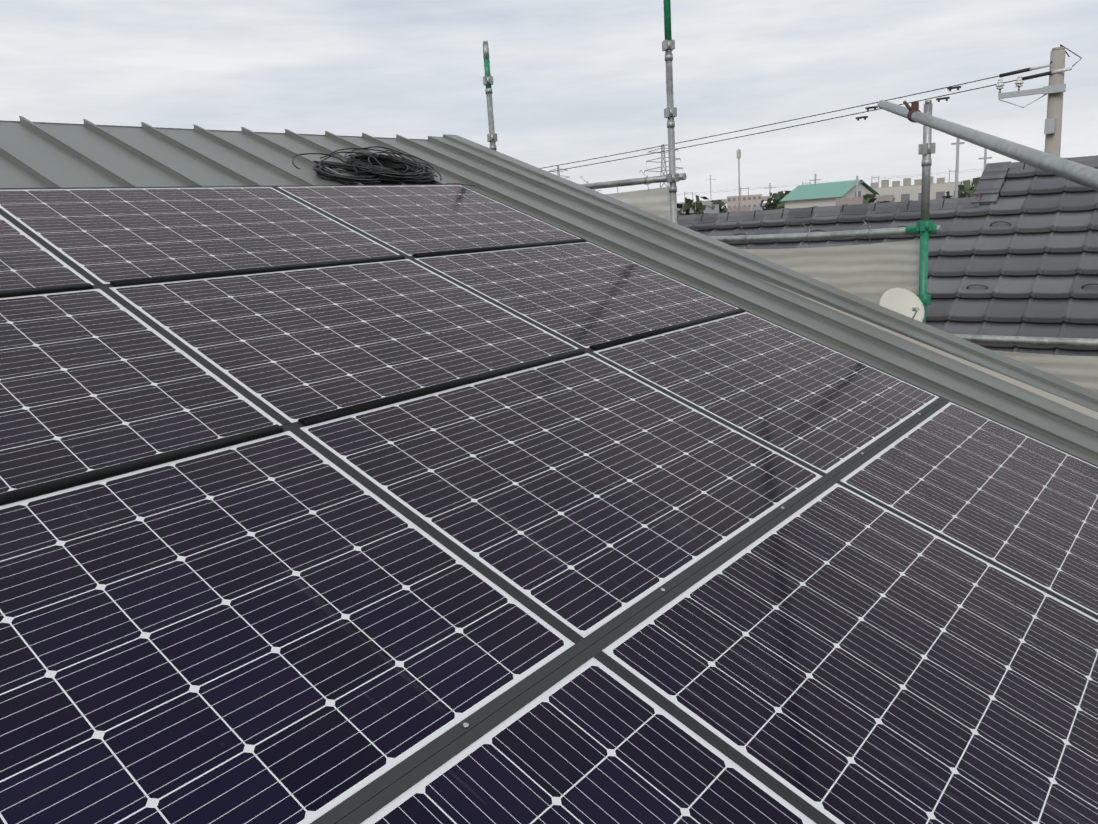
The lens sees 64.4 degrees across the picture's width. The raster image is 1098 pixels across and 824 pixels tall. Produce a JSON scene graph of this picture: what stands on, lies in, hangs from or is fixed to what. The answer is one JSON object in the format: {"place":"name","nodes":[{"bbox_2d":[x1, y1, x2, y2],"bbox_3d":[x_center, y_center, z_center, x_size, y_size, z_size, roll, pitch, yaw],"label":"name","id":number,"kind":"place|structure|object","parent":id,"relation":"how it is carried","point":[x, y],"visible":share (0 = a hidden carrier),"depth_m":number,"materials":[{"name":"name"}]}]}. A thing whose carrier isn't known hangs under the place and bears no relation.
{"place":"outdoors","nodes":[
{"label":"outdoors","id":0,"kind":"place"},
{"bbox_2d":[0,116,1097,465],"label":"house roof","id":1,"kind":"structure","parent":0,"point":[46,154],"depth_m":4.94,"materials":[{"name":"grey metal"}]},
{"bbox_2d":[292,146,474,185],"bbox_3d":[-1.126,-1.487,5.340,0.572,0.320,1.731,6,16,38],"label":"cable coil","id":2,"kind":"object","parent":1,"relation":"on","point":[360,163],"visible":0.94,"depth_m":5.34,"materials":[{"name":"black rubber"}]},
{"bbox_2d":[0,184,1097,823],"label":"solar array","id":3,"kind":"object","parent":1,"relation":"on","point":[402,504],"visible":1,"depth_m":2.13,"materials":[{"name":"black"}]},
{"bbox_2d":[0,0,1097,207],"label":"sky","id":4,"kind":"structure","parent":0,"point":[574,80],"materials":[{"name":"white"}]},
{"bbox_2d":[604,187,1097,392],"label":"house wall","id":5,"kind":"structure","parent":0,"point":[874,272],"depth_m":5.67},
{"bbox_2d":[677,155,1097,355],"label":"neighbour roof","id":6,"kind":"structure","parent":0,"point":[1012,248],"depth_m":7.12,"materials":[{"name":"tile"}]},
{"bbox_2d":[761,279,1097,419],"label":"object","id":7,"kind":"structure","parent":0,"point":[1073,406],"depth_m":4.68,"materials":[{"name":"grey metal"}]},
{"bbox_2d":[879,288,924,321],"bbox_3d":[2.086,-0.351,5.259,0.266,0.752,0.544,6,16,38],"label":"satellite dish","id":8,"kind":"object","parent":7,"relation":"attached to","point":[905,302],"visible":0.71,"depth_m":5.36,"materials":[{"name":"beige metal"}]},
{"label":"road","id":9,"kind":"structure","parent":0,"visible":0},
{"bbox_2d":[540,44,1081,171],"bbox_3d":[-5.363,-1.187,20.375,30.413,8.836,0.303,7,16,40],"label":"utility pole","id":10,"kind":"object","parent":9,"relation":"on","point":[1054,89],"visible":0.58,"depth_m":9.97,"materials":[{"name":"grey concrete"}]},
{"label":"ground","id":11,"kind":"structure","parent":0,"visible":0},
{"bbox_2d":[550,138,991,213],"bbox_3d":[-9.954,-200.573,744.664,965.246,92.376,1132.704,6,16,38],"label":"distant town","id":12,"kind":"object","parent":11,"relation":"on","point":[833,193],"visible":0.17,"depth_m":133.00,"materials":[{"name":"grey concrete"}]},
{"bbox_2d":[483,0,1097,346],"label":"scaffold","id":13,"kind":"object","parent":11,"relation":"on","point":[1067,169],"visible":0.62,"depth_m":5.28,"materials":[{"name":"grey metal"}]},
{"bbox_2d":[677,177,980,214],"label":"trees","id":14,"kind":"object","parent":11,"relation":"on","point":[967,189],"visible":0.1,"depth_m":105.67,"materials":[{"name":"green plant"}]}
]}

